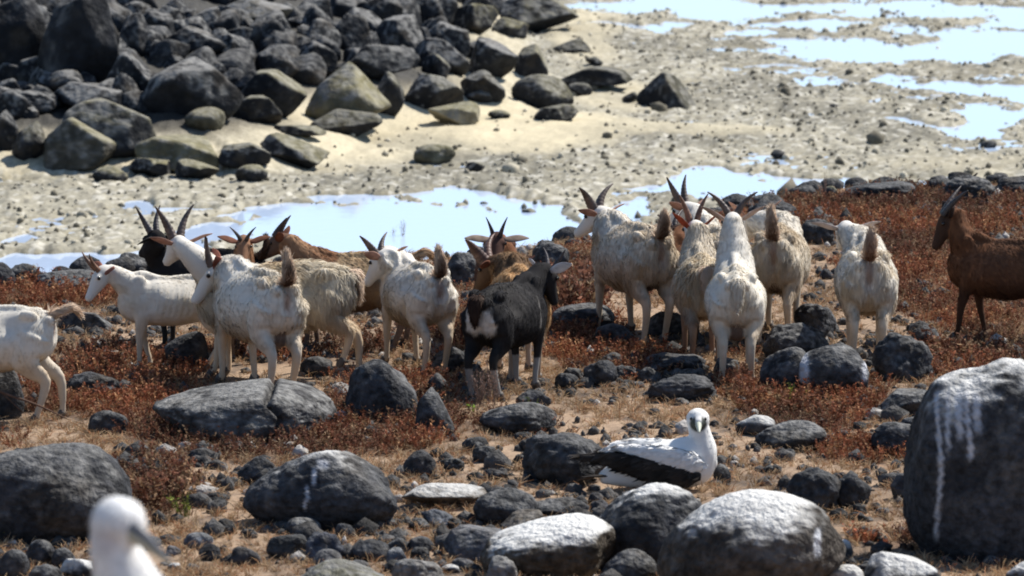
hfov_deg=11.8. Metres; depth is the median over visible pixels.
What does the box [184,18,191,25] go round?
boulder
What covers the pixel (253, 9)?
boulder
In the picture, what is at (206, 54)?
boulder
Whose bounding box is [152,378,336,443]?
boulder
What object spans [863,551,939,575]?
rock
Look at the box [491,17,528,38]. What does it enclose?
boulder
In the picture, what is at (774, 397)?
dry bush
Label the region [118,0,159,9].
boulder
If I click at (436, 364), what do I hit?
stone
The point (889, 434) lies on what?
rock
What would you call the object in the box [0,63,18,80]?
boulder
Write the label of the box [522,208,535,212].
rock
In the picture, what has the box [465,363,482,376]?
stone
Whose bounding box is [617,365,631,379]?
stone
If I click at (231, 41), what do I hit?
boulder
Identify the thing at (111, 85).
boulder
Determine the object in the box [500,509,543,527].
rock
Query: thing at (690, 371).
stone
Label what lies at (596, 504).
stone
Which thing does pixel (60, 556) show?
rock
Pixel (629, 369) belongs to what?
stone
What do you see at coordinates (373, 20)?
boulder
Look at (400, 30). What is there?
boulder
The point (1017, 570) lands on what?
rock
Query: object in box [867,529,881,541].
stone
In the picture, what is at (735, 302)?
goat
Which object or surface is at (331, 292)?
goat
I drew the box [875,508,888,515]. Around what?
stone
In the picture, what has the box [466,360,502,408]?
dry stalks
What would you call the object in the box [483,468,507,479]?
rock
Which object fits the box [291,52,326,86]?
boulder
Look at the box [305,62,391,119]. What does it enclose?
boulder
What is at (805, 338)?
rock
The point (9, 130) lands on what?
boulder
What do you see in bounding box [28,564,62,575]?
rock
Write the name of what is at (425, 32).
boulder
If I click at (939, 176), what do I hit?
stone
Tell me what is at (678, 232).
goat
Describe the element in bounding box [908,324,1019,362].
dry bush
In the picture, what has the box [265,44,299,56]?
boulder
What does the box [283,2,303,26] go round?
boulder
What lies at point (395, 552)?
rock
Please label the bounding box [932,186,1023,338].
goat
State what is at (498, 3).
boulder
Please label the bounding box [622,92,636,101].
rock
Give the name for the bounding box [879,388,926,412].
rock
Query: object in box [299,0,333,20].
boulder
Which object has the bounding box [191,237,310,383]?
goat
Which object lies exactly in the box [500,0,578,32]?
boulder
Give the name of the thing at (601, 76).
boulder
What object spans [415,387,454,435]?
rock
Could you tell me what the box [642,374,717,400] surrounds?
rock
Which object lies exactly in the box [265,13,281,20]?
boulder
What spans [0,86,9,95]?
boulder
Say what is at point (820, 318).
rock
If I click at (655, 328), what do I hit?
rock
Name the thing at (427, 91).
boulder
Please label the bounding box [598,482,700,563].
boulder
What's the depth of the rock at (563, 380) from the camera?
29.55 m
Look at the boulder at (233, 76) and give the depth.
59.61 m
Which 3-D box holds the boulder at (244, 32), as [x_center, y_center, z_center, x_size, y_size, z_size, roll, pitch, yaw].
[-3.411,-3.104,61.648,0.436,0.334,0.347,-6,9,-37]
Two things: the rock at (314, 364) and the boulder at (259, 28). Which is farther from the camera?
the boulder at (259, 28)
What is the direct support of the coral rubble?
on the tidal flat
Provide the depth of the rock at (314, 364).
30.23 m
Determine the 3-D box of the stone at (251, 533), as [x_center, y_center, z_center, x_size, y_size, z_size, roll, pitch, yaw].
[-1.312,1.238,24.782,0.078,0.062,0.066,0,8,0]
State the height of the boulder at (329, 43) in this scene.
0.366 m
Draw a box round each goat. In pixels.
[0,302,87,422]
[82,252,214,370]
[135,205,270,350]
[149,204,365,379]
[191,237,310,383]
[217,227,269,364]
[259,215,434,352]
[359,232,458,375]
[459,247,571,401]
[464,217,528,280]
[465,233,551,383]
[574,183,679,347]
[657,209,699,346]
[666,175,724,342]
[670,194,722,361]
[701,192,766,385]
[728,200,810,347]
[811,220,898,349]
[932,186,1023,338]
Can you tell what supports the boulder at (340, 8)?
on the tidal flat
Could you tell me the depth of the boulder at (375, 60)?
61.50 m
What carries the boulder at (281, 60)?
on the tidal flat
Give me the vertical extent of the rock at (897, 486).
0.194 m
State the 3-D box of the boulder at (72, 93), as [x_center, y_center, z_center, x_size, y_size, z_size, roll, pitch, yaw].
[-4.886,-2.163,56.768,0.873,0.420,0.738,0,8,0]
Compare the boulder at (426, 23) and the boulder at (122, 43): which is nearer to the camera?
the boulder at (122, 43)
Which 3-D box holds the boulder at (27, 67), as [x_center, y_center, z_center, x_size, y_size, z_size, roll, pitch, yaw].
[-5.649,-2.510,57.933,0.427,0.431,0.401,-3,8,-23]
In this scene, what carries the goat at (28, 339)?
on the ground at (284, 371)
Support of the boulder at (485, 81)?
on the tidal flat
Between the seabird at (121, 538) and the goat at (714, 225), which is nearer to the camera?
the seabird at (121, 538)
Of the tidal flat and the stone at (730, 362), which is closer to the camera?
the stone at (730, 362)
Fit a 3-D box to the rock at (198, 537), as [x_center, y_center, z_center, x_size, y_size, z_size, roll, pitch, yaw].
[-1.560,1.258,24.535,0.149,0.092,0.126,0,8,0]
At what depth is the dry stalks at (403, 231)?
49.68 m
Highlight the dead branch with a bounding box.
[0,390,70,420]
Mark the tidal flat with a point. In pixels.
(548, 138)
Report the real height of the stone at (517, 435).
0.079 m
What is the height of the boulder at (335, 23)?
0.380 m
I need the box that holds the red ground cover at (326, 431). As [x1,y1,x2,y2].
[0,175,1023,571]
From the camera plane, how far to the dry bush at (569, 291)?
32.98 m
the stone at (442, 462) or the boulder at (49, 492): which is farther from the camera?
the stone at (442, 462)
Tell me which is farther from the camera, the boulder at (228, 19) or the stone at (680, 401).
the boulder at (228, 19)
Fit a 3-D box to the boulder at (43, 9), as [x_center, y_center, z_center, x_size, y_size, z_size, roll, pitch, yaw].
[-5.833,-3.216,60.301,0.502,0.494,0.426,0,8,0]
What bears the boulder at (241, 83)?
on the tidal flat
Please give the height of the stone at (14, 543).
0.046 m
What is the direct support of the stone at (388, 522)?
on the ground at (284, 371)
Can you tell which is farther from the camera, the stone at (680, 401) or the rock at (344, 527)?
the stone at (680, 401)
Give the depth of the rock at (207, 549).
24.19 m
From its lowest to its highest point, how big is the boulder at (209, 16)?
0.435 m
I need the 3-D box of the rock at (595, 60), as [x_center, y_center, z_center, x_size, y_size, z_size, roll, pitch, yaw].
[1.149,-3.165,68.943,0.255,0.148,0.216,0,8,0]
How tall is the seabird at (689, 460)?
0.434 m
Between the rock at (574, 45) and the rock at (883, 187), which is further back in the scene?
the rock at (574, 45)
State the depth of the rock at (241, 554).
24.01 m
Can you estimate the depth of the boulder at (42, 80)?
57.38 m
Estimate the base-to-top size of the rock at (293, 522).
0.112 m
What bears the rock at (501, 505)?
on the ground at (284, 371)
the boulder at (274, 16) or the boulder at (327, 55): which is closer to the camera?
the boulder at (327, 55)
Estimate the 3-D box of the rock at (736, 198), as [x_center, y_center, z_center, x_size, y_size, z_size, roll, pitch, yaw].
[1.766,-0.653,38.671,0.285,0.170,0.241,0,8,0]
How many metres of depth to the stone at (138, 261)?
34.88 m
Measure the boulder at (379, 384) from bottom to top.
0.423 m
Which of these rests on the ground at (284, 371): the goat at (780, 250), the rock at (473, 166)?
the goat at (780, 250)
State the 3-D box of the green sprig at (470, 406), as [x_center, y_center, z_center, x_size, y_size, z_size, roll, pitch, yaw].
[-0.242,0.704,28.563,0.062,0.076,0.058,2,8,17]
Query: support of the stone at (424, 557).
on the ground at (284, 371)
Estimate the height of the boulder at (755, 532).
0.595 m
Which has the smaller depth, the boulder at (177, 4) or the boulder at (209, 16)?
the boulder at (209, 16)
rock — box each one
[0,78,20,89]
[0,262,15,287]
[0,370,24,419]
[0,549,29,575]
[20,90,57,113]
[25,539,53,565]
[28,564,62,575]
[36,269,93,288]
[52,547,75,567]
[56,312,114,331]
[60,558,92,575]
[66,371,121,398]
[88,410,128,434]
[92,165,127,181]
[121,90,148,113]
[128,158,172,176]
[164,331,208,365]
[175,159,218,178]
[183,532,212,548]
[198,544,220,560]
[230,546,260,566]
[235,164,267,180]
[237,456,273,483]
[266,534,306,558]
[274,125,325,135]
[286,517,320,531]
[300,356,332,375]
[301,559,383,575]
[305,531,345,561]
[335,523,355,540]
[351,539,389,561]
[386,547,406,561]
[387,538,407,552]
[391,558,443,575]
[401,483,486,505]
[403,450,436,476]
[408,536,433,551]
[409,518,428,528]
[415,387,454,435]
[421,509,452,525]
[427,373,447,390]
[428,347,464,372]
[443,524,500,561]
[447,252,475,287]
[465,161,484,170]
[466,90,492,102]
[473,487,536,525]
[479,402,556,434]
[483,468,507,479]
[486,555,517,575]
[488,110,509,118]
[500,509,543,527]
[515,390,550,405]
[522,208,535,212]
[522,432,605,486]
[532,240,569,263]
[536,497,589,515]
[552,39,590,52]
[552,303,614,331]
[555,373,578,388]
[568,83,591,95]
[583,360,617,385]
[585,56,602,65]
[595,323,633,345]
[601,548,657,575]
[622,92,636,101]
[641,352,705,374]
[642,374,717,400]
[647,311,681,339]
[713,463,730,484]
[719,193,754,209]
[735,415,775,435]
[747,200,797,215]
[755,420,828,450]
[762,323,828,357]
[771,149,785,158]
[786,467,840,510]
[794,303,836,337]
[802,219,833,243]
[820,268,833,279]
[823,186,837,195]
[828,564,863,575]
[837,471,871,508]
[838,181,915,200]
[843,539,852,560]
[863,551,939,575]
[871,422,910,457]
[872,332,932,382]
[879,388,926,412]
[890,473,903,498]
[912,325,940,347]
[942,175,996,200]
[980,140,996,147]
[995,176,1023,194]
[1006,561,1023,575]
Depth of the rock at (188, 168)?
54.23 m
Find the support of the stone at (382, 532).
on the ground at (284, 371)
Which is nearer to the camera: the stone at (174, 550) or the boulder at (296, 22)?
the stone at (174, 550)
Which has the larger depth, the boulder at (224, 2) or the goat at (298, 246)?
the boulder at (224, 2)
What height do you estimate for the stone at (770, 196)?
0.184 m
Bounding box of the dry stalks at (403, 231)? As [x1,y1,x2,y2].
[392,221,405,235]
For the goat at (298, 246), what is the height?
0.866 m
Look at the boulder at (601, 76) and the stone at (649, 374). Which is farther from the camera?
the boulder at (601, 76)
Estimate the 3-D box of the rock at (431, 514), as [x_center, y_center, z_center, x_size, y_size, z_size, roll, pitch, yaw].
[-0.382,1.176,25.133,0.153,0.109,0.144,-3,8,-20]
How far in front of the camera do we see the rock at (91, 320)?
32.07 m
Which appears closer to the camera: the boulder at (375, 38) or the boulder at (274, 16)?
the boulder at (274, 16)
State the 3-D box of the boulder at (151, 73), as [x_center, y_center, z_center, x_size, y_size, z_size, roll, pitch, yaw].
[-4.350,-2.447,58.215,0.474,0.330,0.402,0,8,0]
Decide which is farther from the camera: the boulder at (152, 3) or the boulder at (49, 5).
the boulder at (152, 3)
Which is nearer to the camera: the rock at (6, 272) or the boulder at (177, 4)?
the rock at (6, 272)
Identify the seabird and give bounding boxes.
[89,494,171,575]
[568,408,716,488]
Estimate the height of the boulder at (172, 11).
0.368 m
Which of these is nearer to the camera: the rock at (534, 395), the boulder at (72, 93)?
the rock at (534, 395)
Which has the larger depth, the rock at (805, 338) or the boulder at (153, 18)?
the boulder at (153, 18)
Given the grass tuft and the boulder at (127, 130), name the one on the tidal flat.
the boulder at (127, 130)
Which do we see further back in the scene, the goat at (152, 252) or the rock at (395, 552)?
the goat at (152, 252)
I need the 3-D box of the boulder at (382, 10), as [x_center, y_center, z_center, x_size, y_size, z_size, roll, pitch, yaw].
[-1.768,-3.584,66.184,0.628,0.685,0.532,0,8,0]
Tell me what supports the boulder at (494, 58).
on the tidal flat
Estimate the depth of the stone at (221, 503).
25.41 m
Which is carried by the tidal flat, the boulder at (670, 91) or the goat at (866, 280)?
the boulder at (670, 91)
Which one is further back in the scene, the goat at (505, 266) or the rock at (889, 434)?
the goat at (505, 266)
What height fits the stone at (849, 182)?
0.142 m
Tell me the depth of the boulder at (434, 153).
56.27 m
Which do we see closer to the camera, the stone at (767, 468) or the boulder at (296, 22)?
the stone at (767, 468)
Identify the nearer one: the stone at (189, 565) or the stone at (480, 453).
the stone at (189, 565)
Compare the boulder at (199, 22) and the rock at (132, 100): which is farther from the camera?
the boulder at (199, 22)
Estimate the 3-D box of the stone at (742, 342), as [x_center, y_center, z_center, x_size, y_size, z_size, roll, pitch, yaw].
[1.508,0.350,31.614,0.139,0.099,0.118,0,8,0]
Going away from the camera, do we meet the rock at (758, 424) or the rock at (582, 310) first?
the rock at (758, 424)
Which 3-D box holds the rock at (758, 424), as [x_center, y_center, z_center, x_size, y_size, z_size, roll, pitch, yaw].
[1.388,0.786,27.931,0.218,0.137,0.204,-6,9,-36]
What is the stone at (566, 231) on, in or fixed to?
on the ground at (284, 371)
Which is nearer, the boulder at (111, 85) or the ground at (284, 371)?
the ground at (284, 371)
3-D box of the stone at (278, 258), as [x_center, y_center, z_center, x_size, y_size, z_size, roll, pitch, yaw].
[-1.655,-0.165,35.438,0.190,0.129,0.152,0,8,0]
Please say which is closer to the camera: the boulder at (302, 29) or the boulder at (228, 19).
the boulder at (228, 19)
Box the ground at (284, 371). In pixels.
[0,185,1023,575]
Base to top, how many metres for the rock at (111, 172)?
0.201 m
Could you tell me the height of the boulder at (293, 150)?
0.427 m
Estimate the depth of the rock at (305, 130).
57.10 m
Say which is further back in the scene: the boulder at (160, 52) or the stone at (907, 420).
the boulder at (160, 52)
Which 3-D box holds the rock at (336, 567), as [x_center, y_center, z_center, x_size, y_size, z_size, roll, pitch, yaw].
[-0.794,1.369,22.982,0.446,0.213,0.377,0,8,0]
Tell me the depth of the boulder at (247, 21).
62.05 m
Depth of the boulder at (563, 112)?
60.56 m
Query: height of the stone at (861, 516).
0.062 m
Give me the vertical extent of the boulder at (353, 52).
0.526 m
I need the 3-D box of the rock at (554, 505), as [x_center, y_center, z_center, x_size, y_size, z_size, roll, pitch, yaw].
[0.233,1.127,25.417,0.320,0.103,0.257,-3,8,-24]
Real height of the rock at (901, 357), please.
0.360 m
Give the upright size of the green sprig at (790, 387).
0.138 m
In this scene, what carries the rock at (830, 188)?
on the ground at (284, 371)
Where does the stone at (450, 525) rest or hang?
on the ground at (284, 371)
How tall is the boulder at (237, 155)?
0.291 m
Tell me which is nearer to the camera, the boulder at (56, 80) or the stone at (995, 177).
the stone at (995, 177)
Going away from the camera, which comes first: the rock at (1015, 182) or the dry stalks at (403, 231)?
the rock at (1015, 182)
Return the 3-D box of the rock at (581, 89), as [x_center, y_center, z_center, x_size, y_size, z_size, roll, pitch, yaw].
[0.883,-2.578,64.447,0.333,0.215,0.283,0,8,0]
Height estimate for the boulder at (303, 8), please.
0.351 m
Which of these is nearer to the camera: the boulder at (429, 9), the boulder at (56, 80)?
the boulder at (56, 80)
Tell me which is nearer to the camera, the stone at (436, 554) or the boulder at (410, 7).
the stone at (436, 554)
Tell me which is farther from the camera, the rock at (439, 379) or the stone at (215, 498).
the rock at (439, 379)
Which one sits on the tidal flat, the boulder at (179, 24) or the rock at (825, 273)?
the boulder at (179, 24)
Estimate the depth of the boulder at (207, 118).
56.15 m
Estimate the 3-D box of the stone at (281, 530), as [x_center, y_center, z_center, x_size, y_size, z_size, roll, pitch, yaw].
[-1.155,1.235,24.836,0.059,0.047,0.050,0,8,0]
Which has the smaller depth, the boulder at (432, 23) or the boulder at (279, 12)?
the boulder at (279, 12)
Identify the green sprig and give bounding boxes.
[162,491,190,518]
[466,404,475,412]
[780,382,808,397]
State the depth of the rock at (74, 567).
23.39 m
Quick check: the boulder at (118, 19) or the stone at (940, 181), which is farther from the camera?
the boulder at (118, 19)
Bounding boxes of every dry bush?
[129,461,201,510]
[530,255,614,306]
[568,261,606,284]
[718,370,774,396]
[721,382,841,415]
[841,521,891,543]
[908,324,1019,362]
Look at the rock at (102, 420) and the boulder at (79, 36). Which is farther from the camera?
the boulder at (79, 36)
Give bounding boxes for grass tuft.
[497,451,522,472]
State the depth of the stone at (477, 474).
26.31 m
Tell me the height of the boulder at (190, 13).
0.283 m
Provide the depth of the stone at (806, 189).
39.50 m
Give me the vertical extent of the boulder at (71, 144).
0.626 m
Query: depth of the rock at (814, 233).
36.65 m
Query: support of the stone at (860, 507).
on the ground at (284, 371)
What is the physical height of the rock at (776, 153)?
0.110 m
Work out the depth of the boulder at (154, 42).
60.23 m
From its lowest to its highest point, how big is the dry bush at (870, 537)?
0.107 m
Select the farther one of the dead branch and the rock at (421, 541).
the dead branch
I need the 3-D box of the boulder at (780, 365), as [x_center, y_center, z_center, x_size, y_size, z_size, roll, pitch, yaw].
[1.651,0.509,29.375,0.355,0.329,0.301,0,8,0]
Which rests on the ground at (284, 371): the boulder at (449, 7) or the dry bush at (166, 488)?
the dry bush at (166, 488)
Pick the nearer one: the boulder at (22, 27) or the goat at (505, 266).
the goat at (505, 266)
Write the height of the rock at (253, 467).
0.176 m
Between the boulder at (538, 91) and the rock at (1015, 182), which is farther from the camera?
the boulder at (538, 91)
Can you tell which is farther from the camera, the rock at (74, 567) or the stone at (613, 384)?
the stone at (613, 384)
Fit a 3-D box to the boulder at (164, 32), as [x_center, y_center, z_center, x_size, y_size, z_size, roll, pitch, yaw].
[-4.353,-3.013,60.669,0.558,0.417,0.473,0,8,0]
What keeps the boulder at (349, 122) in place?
on the tidal flat
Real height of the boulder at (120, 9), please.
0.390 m
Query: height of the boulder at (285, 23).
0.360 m
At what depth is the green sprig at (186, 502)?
25.23 m
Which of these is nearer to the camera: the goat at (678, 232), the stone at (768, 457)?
the stone at (768, 457)
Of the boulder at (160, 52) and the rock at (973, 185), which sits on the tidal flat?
the boulder at (160, 52)
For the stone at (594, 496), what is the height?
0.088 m
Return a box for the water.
[0,0,1023,272]
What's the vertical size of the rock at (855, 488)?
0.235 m
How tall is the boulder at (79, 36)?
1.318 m
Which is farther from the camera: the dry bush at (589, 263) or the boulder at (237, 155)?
the boulder at (237, 155)
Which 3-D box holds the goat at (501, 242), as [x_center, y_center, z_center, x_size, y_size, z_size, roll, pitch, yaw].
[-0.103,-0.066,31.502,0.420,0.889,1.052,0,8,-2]
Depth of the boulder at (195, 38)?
60.31 m
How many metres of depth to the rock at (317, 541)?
24.08 m
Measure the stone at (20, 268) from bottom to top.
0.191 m
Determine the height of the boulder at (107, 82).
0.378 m
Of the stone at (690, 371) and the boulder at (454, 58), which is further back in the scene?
the boulder at (454, 58)
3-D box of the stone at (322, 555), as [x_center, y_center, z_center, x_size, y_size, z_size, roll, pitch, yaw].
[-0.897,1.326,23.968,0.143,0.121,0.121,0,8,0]
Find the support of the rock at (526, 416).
on the ground at (284, 371)
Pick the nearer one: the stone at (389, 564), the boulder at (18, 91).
the stone at (389, 564)
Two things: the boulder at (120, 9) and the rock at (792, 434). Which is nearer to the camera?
the rock at (792, 434)
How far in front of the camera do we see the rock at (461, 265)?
34.17 m
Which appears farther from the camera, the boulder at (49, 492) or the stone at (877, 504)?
the stone at (877, 504)
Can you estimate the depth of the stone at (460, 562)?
23.87 m
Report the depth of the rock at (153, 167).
54.53 m
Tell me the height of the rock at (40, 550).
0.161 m
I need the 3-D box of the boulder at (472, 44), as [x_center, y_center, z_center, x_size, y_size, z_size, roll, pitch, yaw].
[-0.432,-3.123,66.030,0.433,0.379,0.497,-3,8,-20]
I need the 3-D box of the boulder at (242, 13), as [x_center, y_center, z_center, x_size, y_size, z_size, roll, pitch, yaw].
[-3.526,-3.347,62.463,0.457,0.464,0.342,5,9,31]
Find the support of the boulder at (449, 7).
on the tidal flat
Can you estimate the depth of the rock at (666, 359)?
30.17 m
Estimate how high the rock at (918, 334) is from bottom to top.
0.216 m
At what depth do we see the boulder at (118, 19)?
61.01 m
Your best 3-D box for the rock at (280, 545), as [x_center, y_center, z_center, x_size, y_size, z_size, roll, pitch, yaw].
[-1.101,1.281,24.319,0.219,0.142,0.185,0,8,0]
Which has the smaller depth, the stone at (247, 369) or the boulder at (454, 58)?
the stone at (247, 369)
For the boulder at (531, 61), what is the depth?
65.10 m
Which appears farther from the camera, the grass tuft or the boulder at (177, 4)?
the boulder at (177, 4)
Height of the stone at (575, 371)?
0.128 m
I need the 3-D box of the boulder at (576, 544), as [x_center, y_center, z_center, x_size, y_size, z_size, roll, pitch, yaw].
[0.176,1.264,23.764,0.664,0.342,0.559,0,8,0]
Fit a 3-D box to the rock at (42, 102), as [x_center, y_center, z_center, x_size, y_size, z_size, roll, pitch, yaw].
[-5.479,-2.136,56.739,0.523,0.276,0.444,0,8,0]
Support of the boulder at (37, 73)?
on the tidal flat
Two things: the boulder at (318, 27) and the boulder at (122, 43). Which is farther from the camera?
the boulder at (318, 27)
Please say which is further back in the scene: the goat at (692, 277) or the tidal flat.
the tidal flat
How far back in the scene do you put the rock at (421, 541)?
24.25 m
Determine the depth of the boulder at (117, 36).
59.00 m
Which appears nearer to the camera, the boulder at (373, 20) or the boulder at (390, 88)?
the boulder at (390, 88)
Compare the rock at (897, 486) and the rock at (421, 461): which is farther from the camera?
the rock at (421, 461)
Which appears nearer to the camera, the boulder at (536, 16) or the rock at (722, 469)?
the rock at (722, 469)
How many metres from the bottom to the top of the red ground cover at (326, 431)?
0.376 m
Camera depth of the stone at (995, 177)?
40.62 m
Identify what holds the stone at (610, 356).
on the ground at (284, 371)
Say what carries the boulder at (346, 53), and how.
on the tidal flat
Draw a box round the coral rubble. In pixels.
[0,0,1023,267]
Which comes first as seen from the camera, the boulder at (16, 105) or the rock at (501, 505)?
the rock at (501, 505)
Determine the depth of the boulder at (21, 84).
57.21 m
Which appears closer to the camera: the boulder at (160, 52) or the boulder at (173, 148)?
the boulder at (173, 148)
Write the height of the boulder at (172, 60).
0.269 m
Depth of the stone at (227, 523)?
24.85 m
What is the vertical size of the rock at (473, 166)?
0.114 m
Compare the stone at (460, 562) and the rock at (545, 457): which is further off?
the rock at (545, 457)
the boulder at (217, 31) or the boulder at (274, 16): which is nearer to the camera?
the boulder at (217, 31)
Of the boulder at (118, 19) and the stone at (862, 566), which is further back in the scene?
the boulder at (118, 19)
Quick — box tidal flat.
[0,0,1023,272]
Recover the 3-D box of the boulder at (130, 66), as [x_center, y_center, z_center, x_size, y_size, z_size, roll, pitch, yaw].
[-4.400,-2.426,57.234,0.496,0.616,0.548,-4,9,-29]
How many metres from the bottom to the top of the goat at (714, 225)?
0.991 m
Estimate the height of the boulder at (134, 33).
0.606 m
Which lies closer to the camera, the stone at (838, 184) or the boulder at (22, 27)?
the stone at (838, 184)
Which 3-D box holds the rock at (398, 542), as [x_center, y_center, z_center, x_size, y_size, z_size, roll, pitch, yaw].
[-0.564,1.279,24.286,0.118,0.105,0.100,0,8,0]
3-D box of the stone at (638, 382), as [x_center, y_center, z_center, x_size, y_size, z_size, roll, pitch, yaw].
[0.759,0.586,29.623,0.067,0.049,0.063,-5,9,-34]
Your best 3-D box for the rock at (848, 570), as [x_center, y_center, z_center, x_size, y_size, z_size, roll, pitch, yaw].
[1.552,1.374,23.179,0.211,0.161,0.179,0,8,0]
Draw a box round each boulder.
[0,0,45,64]
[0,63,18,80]
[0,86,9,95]
[0,90,31,118]
[0,109,18,150]
[0,442,131,544]
[8,89,22,93]
[12,121,45,160]
[16,55,37,81]
[17,81,31,89]
[22,83,34,90]
[24,107,39,118]
[29,66,43,85]
[31,84,64,108]
[35,0,59,12]
[36,71,50,82]
[37,0,118,82]
[37,75,48,86]
[38,5,49,24]
[43,117,117,170]
[45,69,83,92]
[54,81,122,105]
[62,98,155,157]
[80,72,95,82]
[98,78,114,86]
[105,82,114,88]
[106,52,150,91]
[109,1,131,16]
[110,8,125,31]
[113,24,119,46]
[114,73,139,92]
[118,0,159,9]
[118,48,148,68]
[119,12,148,56]
[119,38,126,48]
[122,1,151,14]
[135,134,218,170]
[142,56,243,120]
[143,11,174,33]
[145,8,158,12]
[145,29,162,54]
[145,68,157,76]
[146,40,158,48]
[148,25,171,38]
[148,39,189,66]
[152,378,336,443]
[158,5,185,19]
[161,26,225,55]
[163,54,183,67]
[168,0,188,10]
[173,19,185,31]
[175,8,182,19]
[183,16,211,32]
[184,9,197,17]
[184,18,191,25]
[184,107,224,130]
[185,46,217,67]
[193,7,220,30]
[204,0,231,5]
[211,8,240,29]
[211,28,229,36]
[213,62,225,73]
[216,34,255,60]
[217,5,246,20]
[217,48,255,73]
[218,142,270,168]
[223,68,244,84]
[227,0,292,20]
[227,26,252,40]
[232,95,282,123]
[234,69,256,90]
[240,16,253,26]
[241,69,306,117]
[242,450,397,530]
[248,19,285,48]
[254,9,284,21]
[254,46,299,77]
[258,29,297,51]
[261,133,329,168]
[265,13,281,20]
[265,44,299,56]
[279,18,290,29]
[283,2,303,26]
[287,16,306,27]
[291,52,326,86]
[297,3,317,13]
[297,24,309,35]
[297,36,311,48]
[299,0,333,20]
[299,40,337,74]
[304,6,333,25]
[305,18,341,47]
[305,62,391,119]
[311,109,382,136]
[312,35,341,60]
[330,0,357,18]
[331,20,339,26]
[335,13,372,49]
[342,48,359,61]
[345,48,383,80]
[345,359,417,422]
[348,7,381,31]
[349,44,414,77]
[356,0,402,20]
[370,31,380,44]
[375,14,423,50]
[377,71,404,115]
[399,0,421,26]
[400,45,419,67]
[404,73,463,108]
[413,144,455,163]
[415,0,457,23]
[415,38,469,75]
[419,0,447,22]
[420,18,433,26]
[420,27,430,38]
[421,54,450,77]
[425,16,448,29]
[427,101,479,124]
[428,21,469,57]
[451,3,498,33]
[460,70,505,101]
[462,0,499,12]
[468,37,518,78]
[469,41,475,57]
[480,513,616,575]
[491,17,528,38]
[492,0,505,14]
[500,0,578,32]
[511,74,573,108]
[514,43,547,76]
[533,104,577,120]
[561,66,632,87]
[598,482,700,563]
[636,72,695,108]
[657,489,845,575]
[760,347,805,391]
[798,343,869,393]
[903,358,1023,564]
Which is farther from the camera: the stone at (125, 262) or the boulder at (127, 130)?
the boulder at (127, 130)
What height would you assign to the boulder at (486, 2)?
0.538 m
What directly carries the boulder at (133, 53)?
on the tidal flat
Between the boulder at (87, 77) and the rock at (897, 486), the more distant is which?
the boulder at (87, 77)
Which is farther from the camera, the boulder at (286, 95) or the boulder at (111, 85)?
the boulder at (286, 95)
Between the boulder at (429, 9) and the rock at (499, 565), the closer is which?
the rock at (499, 565)
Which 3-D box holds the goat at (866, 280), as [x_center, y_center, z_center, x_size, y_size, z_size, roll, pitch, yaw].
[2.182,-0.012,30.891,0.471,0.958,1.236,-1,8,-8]
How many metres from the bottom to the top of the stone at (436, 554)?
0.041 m
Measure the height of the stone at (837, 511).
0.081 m
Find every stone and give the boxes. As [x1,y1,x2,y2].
[7,540,17,545]
[11,263,41,280]
[53,266,71,270]
[69,255,99,268]
[105,256,135,271]
[119,252,146,271]
[152,536,161,545]
[166,545,181,555]
[167,563,180,569]
[185,563,199,571]
[206,499,226,512]
[211,497,228,504]
[218,518,235,535]
[240,367,250,372]
[243,529,257,538]
[273,256,281,262]
[277,528,287,534]
[312,549,341,565]
[354,559,370,567]
[378,530,387,536]
[382,559,398,572]
[383,517,396,528]
[410,547,429,558]
[417,555,436,563]
[431,361,448,372]
[433,550,442,555]
[439,458,448,465]
[443,458,464,471]
[443,564,459,572]
[447,517,460,528]
[452,558,472,569]
[462,436,488,451]
[463,563,481,572]
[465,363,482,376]
[468,472,484,481]
[472,446,495,462]
[512,454,522,462]
[513,432,532,441]
[518,439,526,450]
[551,226,575,242]
[564,367,582,380]
[588,492,603,503]
[590,500,607,509]
[601,352,623,365]
[608,381,616,386]
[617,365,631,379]
[624,366,639,380]
[632,381,643,387]
[637,367,661,382]
[672,398,688,405]
[683,368,698,374]
[710,207,722,213]
[713,357,739,372]
[737,338,744,345]
[755,193,783,203]
[762,465,772,472]
[764,456,774,461]
[788,185,815,197]
[795,180,822,193]
[821,178,843,189]
[828,508,847,519]
[844,177,867,187]
[848,512,866,520]
[850,503,866,514]
[857,563,867,571]
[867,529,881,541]
[869,502,881,509]
[872,176,896,182]
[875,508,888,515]
[901,416,913,423]
[928,178,949,188]
[930,175,948,179]
[948,171,971,179]
[981,555,1000,566]
[986,172,1007,182]
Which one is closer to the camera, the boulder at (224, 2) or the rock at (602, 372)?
the rock at (602, 372)
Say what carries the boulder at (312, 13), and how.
on the tidal flat
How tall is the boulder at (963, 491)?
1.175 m
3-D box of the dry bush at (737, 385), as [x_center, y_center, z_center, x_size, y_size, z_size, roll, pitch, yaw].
[1.380,0.571,29.136,0.337,0.191,0.385,3,8,20]
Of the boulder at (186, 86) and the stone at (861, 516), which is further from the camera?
the boulder at (186, 86)
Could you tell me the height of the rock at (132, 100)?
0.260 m
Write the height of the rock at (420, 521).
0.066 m
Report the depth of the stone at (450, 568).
23.77 m
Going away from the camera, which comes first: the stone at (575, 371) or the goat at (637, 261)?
the stone at (575, 371)
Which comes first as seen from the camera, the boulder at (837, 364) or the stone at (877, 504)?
the stone at (877, 504)
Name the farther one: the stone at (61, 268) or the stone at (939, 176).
the stone at (939, 176)
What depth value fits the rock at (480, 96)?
61.80 m
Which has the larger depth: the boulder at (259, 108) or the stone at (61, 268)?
the boulder at (259, 108)
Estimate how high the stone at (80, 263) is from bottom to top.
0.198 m

